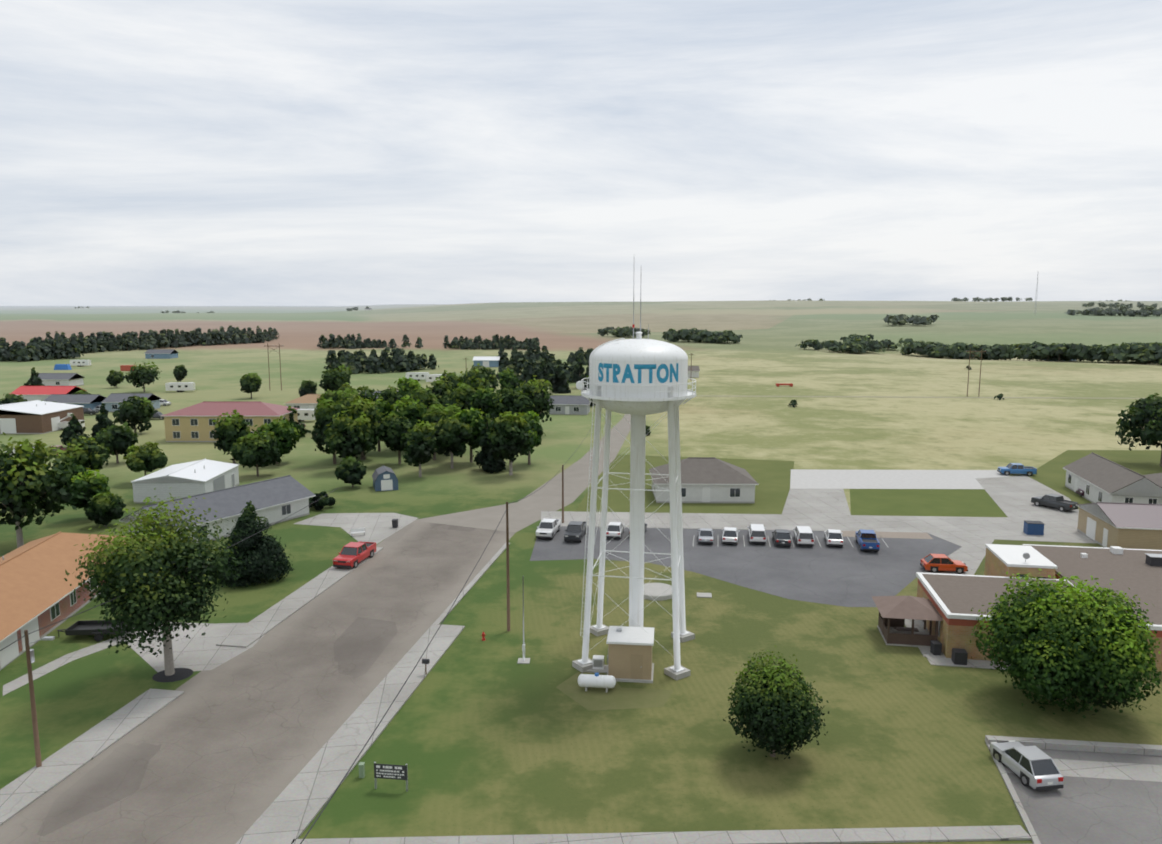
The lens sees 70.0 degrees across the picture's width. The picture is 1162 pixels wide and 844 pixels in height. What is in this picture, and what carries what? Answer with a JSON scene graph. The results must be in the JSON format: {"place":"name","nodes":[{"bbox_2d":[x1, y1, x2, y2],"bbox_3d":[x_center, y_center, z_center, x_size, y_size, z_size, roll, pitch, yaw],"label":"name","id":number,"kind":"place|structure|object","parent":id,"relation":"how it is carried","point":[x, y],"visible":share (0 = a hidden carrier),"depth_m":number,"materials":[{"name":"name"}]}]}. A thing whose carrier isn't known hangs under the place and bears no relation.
{"place":"outdoors","nodes":[
{"label":"outdoors","id":0,"kind":"place"},
{"bbox_2d":[10,386,86,400],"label":"red roof barn","id":1,"kind":"structure","parent":0,"point":[32,393],"depth_m":248.05,"materials":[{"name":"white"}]},
{"bbox_2d":[28,373,84,385],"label":"white house","id":2,"kind":"structure","parent":0,"point":[61,379],"depth_m":305.28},
{"bbox_2d":[43,394,105,409],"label":"blue house","id":3,"kind":"structure","parent":0,"point":[92,401],"depth_m":232.56,"materials":[{"name":"metal"}]},
{"bbox_2d":[131,459,238,502],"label":"metal garage","id":4,"kind":"structure","parent":0,"point":[186,479],"depth_m":125.71,"materials":[{"name":"white metal"}]},
{"bbox_2d":[0,521,514,843],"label":"street","id":5,"kind":"structure","parent":0,"point":[225,752],"depth_m":60.40,"materials":[{"name":"asphalt"}]},
{"bbox_2d":[284,394,321,408],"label":"white house","id":6,"kind":"structure","parent":0,"point":[308,401],"depth_m":229.73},
{"bbox_2d":[372,466,397,490],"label":"shed","id":7,"kind":"structure","parent":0,"point":[384,478],"depth_m":133.77,"materials":[{"name":"blue"}]},
{"bbox_2d":[415,414,630,532],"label":"road","id":8,"kind":"structure","parent":0,"point":[524,512],"depth_m":126.44,"materials":[{"name":"concrete"}]},
{"bbox_2d":[0,300,1161,843],"bbox_3d":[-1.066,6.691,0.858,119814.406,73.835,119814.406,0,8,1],"label":"ground","id":9,"kind":"structure","parent":0,"point":[488,736],"depth_m":84.57,"materials":[{"name":"plant"}]},
{"bbox_2d":[24,630,54,766],"bbox_3d":[-34.246,17.722,53.037,1.900,9.300,0.560,0,8,1],"label":"street pole","id":10,"kind":"object","parent":9,"relation":"on","point":[30,657],"depth_m":52.81,"materials":[{"name":"brown wood"}]},
{"bbox_2d":[0,432,81,547],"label":"town tree","id":11,"kind":"object","parent":9,"relation":"on","point":[28,481],"visible":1,"depth_m":99.25,"materials":[{"name":"green plant"}]},
{"bbox_2d":[0,400,83,433],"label":"brown shop","id":12,"kind":"structure","parent":9,"relation":"on","point":[36,417],"depth_m":194.32},
{"bbox_2d":[0,531,130,669],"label":"house","id":13,"kind":"structure","parent":9,"relation":"on","point":[36,591],"depth_m":78.14,"materials":[{"name":"orange"}]},
{"bbox_2d":[59,414,89,445],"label":"town tree","id":14,"kind":"object","parent":9,"relation":"on","point":[73,429],"visible":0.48,"depth_m":173.54,"materials":[{"name":"green plant"}]},
{"bbox_2d":[3,626,160,694],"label":"concrete walk","id":15,"kind":"structure","parent":9,"relation":"on","point":[41,671],"depth_m":69.36,"materials":[{"name":"concrete"}]},
{"bbox_2d":[63,470,109,510],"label":"town tree","id":16,"kind":"object","parent":9,"relation":"on","point":[92,485],"visible":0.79,"depth_m":114.07,"materials":[{"name":"green plant"}]},
{"bbox_2d":[63,436,113,471],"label":"town tree","id":17,"kind":"object","parent":9,"relation":"on","point":[92,453],"visible":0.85,"depth_m":141.04,"materials":[{"name":"green plant"}]},
{"bbox_2d":[0,688,183,825],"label":"walk","id":18,"kind":"structure","parent":9,"relation":"on","point":[25,790],"depth_m":55.17,"materials":[{"name":"concrete"}]},
{"bbox_2d":[57,620,128,641],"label":"car","id":19,"kind":"object","parent":9,"relation":"on","point":[89,627],"visible":0.71,"depth_m":74.69,"materials":[{"name":"paint"}]},
{"bbox_2d":[90,403,115,440],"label":"town tree","id":20,"kind":"object","parent":9,"relation":"on","point":[103,419],"visible":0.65,"depth_m":182.46,"materials":[{"name":"green plant"}]},
{"bbox_2d":[85,491,125,526],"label":"town tree","id":21,"kind":"object","parent":9,"relation":"on","point":[104,508],"visible":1,"depth_m":110.96,"materials":[{"name":"green plant"}]},
{"bbox_2d":[93,422,138,463],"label":"town tree","id":22,"kind":"object","parent":9,"relation":"on","point":[117,439],"visible":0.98,"depth_m":154.75,"materials":[{"name":"green plant"}]},
{"bbox_2d":[101,393,161,411],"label":"blue house","id":23,"kind":"structure","parent":9,"relation":"on","point":[111,401],"depth_m":234.87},
{"bbox_2d":[113,394,158,433],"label":"yard tree","id":24,"kind":"object","parent":9,"relation":"on","point":[136,410],"visible":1,"depth_m":191.14,"materials":[{"name":"green plant"}]},
{"bbox_2d":[0,325,278,361],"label":"tree line","id":25,"kind":"object","parent":9,"relation":"on","point":[59,346],"visible":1,"depth_m":538.37,"materials":[{"name":"green plant"}]},
{"bbox_2d":[121,361,161,391],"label":"town tree","id":26,"kind":"object","parent":9,"relation":"on","point":[141,376],"visible":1,"depth_m":284.43,"materials":[{"name":"green plant"}]},
{"bbox_2d":[123,441,167,475],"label":"yard tree","id":27,"kind":"object","parent":9,"relation":"on","point":[149,456],"visible":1,"depth_m":138.03,"materials":[{"name":"green plant"}]},
{"bbox_2d":[152,668,192,681],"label":"mulch ring","id":28,"kind":"object","parent":9,"relation":"on","point":[178,674],"visible":0.8,"depth_m":66.91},
{"bbox_2d":[64,487,250,675],"bbox_3d":[-33.554,13.137,66.231,12.286,14.719,14.343,1,8,6],"label":"tree","id":29,"kind":"object","parent":28,"relation":"on","point":[168,577],"visible":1,"depth_m":63.48,"materials":[{"name":"green plant"}]},
{"bbox_2d":[115,622,263,671],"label":"concrete driveway","id":30,"kind":"structure","parent":9,"relation":"on","point":[197,651],"depth_m":72.20,"materials":[{"name":"concrete"}]},
{"bbox_2d":[119,475,315,542],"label":"house","id":31,"kind":"structure","parent":9,"relation":"on","point":[275,500],"depth_m":111.28,"materials":[{"name":"white"}]},
{"bbox_2d":[162,401,299,441],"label":"yellow apartments","id":32,"kind":"structure","parent":9,"relation":"on","point":[193,423],"depth_m":181.40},
{"bbox_2d":[211,409,253,463],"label":"town tree","id":33,"kind":"object","parent":9,"relation":"on","point":[230,430],"visible":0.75,"depth_m":154.55,"materials":[{"name":"green plant"}]},
{"bbox_2d":[240,373,261,398],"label":"town tree","id":34,"kind":"object","parent":9,"relation":"on","point":[250,382],"visible":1,"depth_m":264.58,"materials":[{"name":"green plant"}]},
{"bbox_2d":[214,501,294,586],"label":"dense conifer","id":35,"kind":"object","parent":9,"relation":"on","point":[265,556],"visible":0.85,"depth_m":88.56,"materials":[{"name":"green plant"}]},
{"bbox_2d":[230,432,283,476],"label":"town tree","id":36,"kind":"object","parent":9,"relation":"on","point":[255,450],"visible":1,"depth_m":142.99,"materials":[{"name":"green plant"}]},
{"bbox_2d":[254,415,300,463],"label":"yard tree","id":37,"kind":"object","parent":9,"relation":"on","point":[284,432],"visible":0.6,"depth_m":154.54,"materials":[{"name":"green plant"}]},
{"bbox_2d":[216,547,382,647],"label":"walk","id":38,"kind":"structure","parent":9,"relation":"on","point":[259,626],"depth_m":81.41,"materials":[{"name":"concrete"}]},
{"bbox_2d":[307,398,350,463],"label":"town tree","id":39,"kind":"object","parent":9,"relation":"on","point":[325,412],"visible":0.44,"depth_m":153.77,"materials":[{"name":"green plant"}]},
{"bbox_2d":[319,364,352,390],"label":"grove tree","id":40,"kind":"object","parent":9,"relation":"on","point":[335,379],"visible":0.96,"depth_m":254.58,"materials":[{"name":"green plant"}]},
{"bbox_2d":[321,411,378,461],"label":"town tree","id":41,"kind":"object","parent":9,"relation":"on","point":[346,437],"visible":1,"depth_m":147.26,"materials":[{"name":"green plant"}]},
{"bbox_2d":[236,624,464,843],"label":"walk","id":42,"kind":"structure","parent":9,"relation":"on","point":[292,811],"depth_m":55.54,"materials":[{"name":"concrete"}]},
{"bbox_2d":[335,456,366,486],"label":"town tree","id":43,"kind":"object","parent":9,"relation":"on","point":[351,470],"visible":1,"depth_m":134.51,"materials":[{"name":"green plant"}]},
{"bbox_2d":[333,541,375,567],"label":"red pickup","id":44,"kind":"object","parent":9,"relation":"on","point":[352,554],"depth_m":95.08,"materials":[{"name":"red paint"}]},
{"bbox_2d":[294,513,417,543],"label":"grey drive","id":45,"kind":"structure","parent":9,"relation":"on","point":[378,527],"depth_m":114.18,"materials":[{"name":"concrete"}]},
{"bbox_2d":[337,385,381,403],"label":"grove tree","id":46,"kind":"object","parent":9,"relation":"on","point":[348,392],"visible":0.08,"depth_m":186.26,"materials":[{"name":"green plant"}]},
{"bbox_2d":[338,394,380,456],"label":"grove tree","id":47,"kind":"object","parent":9,"relation":"on","point":[353,401],"visible":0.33,"depth_m":158.26,"materials":[{"name":"green plant"}]},
{"bbox_2d":[374,762,407,790],"bbox_3d":[-11.687,21.818,51.009,2.100,1.750,0.132,1,8,7],"label":"sign","id":48,"kind":"object","parent":9,"relation":"on","point":[390,771],"visible":1,"depth_m":50.90,"materials":[{"name":"metal"}]},
{"bbox_2d":[377,412,412,463],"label":"town tree","id":49,"kind":"object","parent":9,"relation":"on","point":[392,427],"visible":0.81,"depth_m":153.33,"materials":[{"name":"green plant"}]},
{"bbox_2d":[390,395,427,426],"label":"town tree","id":50,"kind":"object","parent":9,"relation":"on","point":[412,411],"visible":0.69,"depth_m":166.63,"materials":[{"name":"green plant"}]},
{"bbox_2d":[401,420,436,476],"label":"town tree","id":51,"kind":"object","parent":9,"relation":"on","point":[420,438],"visible":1,"depth_m":142.68,"materials":[{"name":"green plant"}]},
{"bbox_2d":[395,381,444,412],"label":"grove tree","id":52,"kind":"object","parent":9,"relation":"on","point":[428,398],"visible":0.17,"depth_m":172.46,"materials":[{"name":"green plant"}]},
{"bbox_2d":[422,376,451,406],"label":"town tree","id":53,"kind":"object","parent":9,"relation":"on","point":[440,390],"visible":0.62,"depth_m":214.69,"materials":[{"name":"green plant"}]},
{"bbox_2d":[430,416,472,468],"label":"town tree","id":54,"kind":"object","parent":9,"relation":"on","point":[453,436],"visible":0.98,"depth_m":149.73,"materials":[{"name":"green plant"}]},
{"bbox_2d":[317,333,593,383],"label":"tree line","id":55,"kind":"object","parent":9,"relation":"on","point":[529,360],"visible":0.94,"depth_m":390.27,"materials":[{"name":"green plant"}]},
{"bbox_2d":[448,382,475,411],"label":"town tree","id":56,"kind":"object","parent":9,"relation":"on","point":[459,396],"visible":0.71,"depth_m":202.74,"materials":[{"name":"green plant"}]},
{"bbox_2d":[451,407,486,462],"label":"town tree","id":57,"kind":"object","parent":9,"relation":"on","point":[473,418],"visible":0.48,"depth_m":155.07,"materials":[{"name":"green plant"}]},
{"bbox_2d":[433,543,509,623],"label":"kerb","id":58,"kind":"structure","parent":9,"relation":"on","point":[463,593],"depth_m":88.11,"materials":[{"name":"concrete"}]},
{"bbox_2d":[453,368,493,392],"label":"grove tree","id":59,"kind":"object","parent":9,"relation":"on","point":[468,376],"visible":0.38,"depth_m":232.51,"materials":[{"name":"green plant"}]},
{"bbox_2d":[469,386,499,418],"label":"town tree","id":60,"kind":"object","parent":9,"relation":"on","point":[483,399],"visible":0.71,"depth_m":191.96,"materials":[{"name":"green plant"}]},
{"bbox_2d":[473,414,506,472],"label":"town tree","id":61,"kind":"object","parent":9,"relation":"on","point":[486,460],"visible":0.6,"depth_m":147.93,"materials":[{"name":"green plant"}]},
{"bbox_2d":[506,502,509,630],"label":"utility pole","id":62,"kind":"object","parent":9,"relation":"on","point":[507,572],"depth_m":75.29,"materials":[{"name":"brown wood"}]},
{"bbox_2d":[300,509,506,843],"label":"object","id":63,"kind":"structure","parent":62,"relation":"hanging from","point":[393,701],"depth_m":40.46,"materials":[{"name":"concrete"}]},
{"bbox_2d":[486,411,535,474],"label":"town tree","id":64,"kind":"object","parent":9,"relation":"on","point":[509,437],"visible":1,"depth_m":143.32,"materials":[{"name":"green plant"}]},
{"bbox_2d":[490,384,534,420],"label":"town tree","id":65,"kind":"object","parent":9,"relation":"on","point":[507,400],"visible":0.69,"depth_m":179.41,"materials":[{"name":"green plant"}]},
{"bbox_2d":[519,411,544,464],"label":"town tree","id":66,"kind":"object","parent":9,"relation":"on","point":[532,418],"visible":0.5,"depth_m":153.75,"materials":[{"name":"green plant"}]},
{"bbox_2d":[515,375,553,422],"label":"town tree","id":67,"kind":"object","parent":9,"relation":"on","point":[539,396],"visible":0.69,"depth_m":189.15,"materials":[{"name":"green plant"}]},
{"bbox_2d":[549,363,570,393],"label":"town tree","id":68,"kind":"object","parent":9,"relation":"on","point":[558,382],"visible":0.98,"depth_m":283.70,"materials":[{"name":"green plant"}]},
{"bbox_2d":[548,395,590,414],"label":"grey house behind trees","id":69,"kind":"structure","parent":9,"relation":"on","point":[570,405],"depth_m":227.47,"materials":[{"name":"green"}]},
{"bbox_2d":[606,626,653,682],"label":"equipment shed","id":70,"kind":"structure","parent":9,"relation":"on","point":[629,657],"depth_m":65.76,"materials":[{"name":"concrete"}]},
{"bbox_2d":[572,289,695,679],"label":"water tower","id":71,"kind":"structure","parent":9,"relation":"on","point":[637,402],"depth_m":66.89,"materials":[{"name":"metal"}]},
{"bbox_2d":[598,363,677,382],"bbox_3d":[4.460,-3.834,64.910,6.323,1.500,1.542,1,8,5],"label":"water tower lettering","id":72,"kind":"object","parent":71,"relation":"attached to","point":[628,372],"visible":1,"depth_m":64.52},
{"bbox_2d":[644,583,671,600],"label":"concrete pad","id":73,"kind":"object","parent":9,"relation":"on","point":[654,591],"visible":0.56,"depth_m":85.23,"materials":[{"name":"concrete"}]},
{"bbox_2d":[291,825,1031,843],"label":"sidewalk","id":74,"kind":"structure","parent":9,"relation":"on","point":[907,834],"depth_m":46.35,"materials":[{"name":"concrete"}]},
{"bbox_2d":[575,454,793,513],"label":"lawn","id":75,"kind":"structure","parent":9,"relation":"on","point":[772,480],"depth_m":133.28,"materials":[{"name":"plant"}]},
{"bbox_2d":[530,526,960,606],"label":"parking lot","id":76,"kind":"structure","parent":9,"relation":"on","point":[847,574],"depth_m":97.54,"materials":[{"name":"asphalt"}]},
{"bbox_2d":[536,518,560,538],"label":"white pickup","id":77,"kind":"object","parent":76,"relation":"on","point":[548,528],"visible":1,"depth_m":106.64,"materials":[{"name":"white paint"}]},
{"bbox_2d":[564,521,585,541],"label":"grey pickup","id":78,"kind":"object","parent":76,"relation":"on","point":[575,530],"visible":0.96,"depth_m":105.24,"materials":[{"name":"grey paint"}]},
{"bbox_2d":[793,526,813,545],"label":"suv","id":79,"kind":"object","parent":76,"relation":"on","point":[803,535],"visible":1,"depth_m":102.27,"materials":[{"name":"white paint"}]},
{"bbox_2d":[855,529,879,551],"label":"blue pickup","id":80,"kind":"object","parent":76,"relation":"on","point":[867,540],"visible":1,"depth_m":101.31,"materials":[{"name":"blue paint"}]},
{"bbox_2d":[841,531,932,538],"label":"sidewalk","id":81,"kind":"structure","parent":76,"relation":"on","point":[915,535],"depth_m":107.70,"materials":[{"name":"concrete"}]},
{"bbox_2d":[723,645,828,758],"bbox_3d":[12.897,18.509,54.469,6.846,7.345,6.829,-7,10,-40],"label":"tree","id":82,"kind":"object","parent":9,"relation":"on","point":[776,708],"visible":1,"depth_m":52.95,"materials":[{"name":"green plant"}]},
{"bbox_2d":[782,489,850,514],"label":"concrete drive","id":83,"kind":"structure","parent":9,"relation":"on","point":[816,501],"depth_m":125.77,"materials":[{"name":"concrete"}]},
{"bbox_2d":[597,301,1161,364],"bbox_3d":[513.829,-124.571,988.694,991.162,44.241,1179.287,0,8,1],"label":"tree line","id":84,"kind":"object","parent":9,"relation":"on","point":[1145,353],"visible":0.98,"depth_m":533.74,"materials":[{"name":"green plant"}]},
{"bbox_2d":[790,469,1008,488],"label":"gravel pad","id":85,"kind":"object","parent":9,"relation":"on","point":[875,479],"visible":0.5,"depth_m":142.44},
{"bbox_2d":[871,596,942,646],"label":"gazebo","id":86,"kind":"object","parent":9,"relation":"on","point":[895,612],"visible":0.98,"depth_m":72.94,"materials":[{"name":"brown wood"}]},
{"bbox_2d":[850,489,1006,516],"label":"lawn","id":87,"kind":"structure","parent":9,"relation":"on","point":[942,502],"depth_m":125.19,"materials":[{"name":"plant"}]},
{"bbox_2d":[788,297,1161,324],"bbox_3d":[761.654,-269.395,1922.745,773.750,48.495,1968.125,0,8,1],"label":"distant trees","id":88,"kind":"object","parent":9,"relation":"on","point":[902,319],"visible":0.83,"depth_m":1139.67,"materials":[{"name":"green plant"}]},
{"bbox_2d":[975,475,1078,517],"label":"concrete drive","id":89,"kind":"structure","parent":9,"relation":"on","point":[1011,496],"depth_m":130.41,"materials":[{"name":"concrete"}]},
{"bbox_2d":[1031,493,1077,511],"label":"dark pickup","id":90,"kind":"object","parent":89,"relation":"on","point":[1060,503],"visible":0.98,"depth_m":121.38,"materials":[{"name":"grey paint"}]},
{"bbox_2d":[905,544,1161,671],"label":"building","id":91,"kind":"structure","parent":9,"relation":"on","point":[954,599],"depth_m":77.74,"materials":[{"name":"beige brick"}]},
{"bbox_2d":[970,568,1161,717],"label":"tree","id":92,"kind":"object","parent":9,"relation":"on","point":[1080,643],"visible":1,"depth_m":58.48,"materials":[{"name":"green plant"}]},
{"bbox_2d":[985,735,1161,755],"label":"old lot kerb","id":93,"kind":"structure","parent":9,"relation":"on","point":[1095,746],"depth_m":55.59,"materials":[{"name":"concrete"}]},
{"bbox_2d":[1007,749,1161,843],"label":"driveway","id":94,"kind":"structure","parent":9,"relation":"on","point":[1080,810],"depth_m":49.42,"materials":[{"name":"concrete"}]},
{"bbox_2d":[985,740,1040,843],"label":"curb","id":95,"kind":"structure","parent":94,"relation":"on","point":[1020,808],"depth_m":49.68,"materials":[{"name":"concrete"}]},
{"bbox_2d":[989,741,1063,789],"bbox_3d":[28.317,21.573,52.831,2.260,1.712,4.630,-1,8,-8],"label":"car","id":96,"kind":"object","parent":94,"relation":"on","point":[1034,767],"visible":1,"depth_m":51.61,"materials":[{"name":"grey paint"}]},
{"bbox_2d":[1002,759,1161,781],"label":"sidewalk","id":97,"kind":"structure","parent":94,"relation":"on","point":[1109,770],"depth_m":53.24,"materials":[{"name":"concrete"}]},
{"bbox_2d":[1026,450,1161,508],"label":"lawn","id":98,"kind":"structure","parent":9,"relation":"on","point":[1051,474],"depth_m":155.95,"materials":[{"name":"plant"}]},
{"bbox_2d":[1063,452,1161,503],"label":"house","id":99,"kind":"structure","parent":98,"relation":"on","point":[1094,477],"depth_m":122.92,"materials":[{"name":"white"}]},
{"bbox_2d":[1115,403,1161,465],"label":"town tree","id":100,"kind":"object","parent":98,"relation":"on","point":[1151,432],"visible":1,"depth_m":154.33,"materials":[{"name":"green plant"}]},
{"bbox_2d":[1076,502,1161,549],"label":"shop","id":101,"kind":"structure","parent":9,"relation":"on","point":[1124,525],"depth_m":101.14,"materials":[{"name":"beige"}]},
{"bbox_2d":[0,0,1161,305],"label":"sky","id":102,"kind":"structure","parent":0,"point":[153,152],"materials":[{"name":"white"}]},
{"bbox_2d":[556,672,673,710],"bbox_3d":[2.414,20.870,64.052,8.676,0.001,6.889,7,11,41],"label":"grass patch","id":103,"kind":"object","parent":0,"point":[617,696],"depth_m":63.35,"materials":[{"name":"green plant"}]},
{"bbox_2d":[578,672,615,691],"bbox_3d":[1.221,20.146,64.348,2.972,1.360,0.960,1,8,6],"label":"propane tank","id":104,"kind":"object","parent":103,"relation":"on","point":[596,680],"visible":1,"depth_m":63.98,"materials":[{"name":"metal"}]},
{"bbox_2d":[649,457,758,502],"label":"house","id":105,"kind":"structure","parent":0,"point":[709,480],"depth_m":125.40,"materials":[{"name":"white"}]},
{"bbox_2d":[541,511,1097,574],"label":"concrete road","id":106,"kind":"structure","parent":0,"point":[972,536],"depth_m":113.13,"materials":[{"name":"concrete"}]},
{"bbox_2d":[920,554,967,573],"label":"car","id":107,"kind":"object","parent":106,"relation":"on","point":[934,563],"visible":1,"depth_m":92.53,"materials":[{"name":"orange paint"}]},
{"bbox_2d":[696,395,1144,398],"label":"farm track","id":108,"kind":"structure","parent":0,"point":[923,397],"depth_m":269.47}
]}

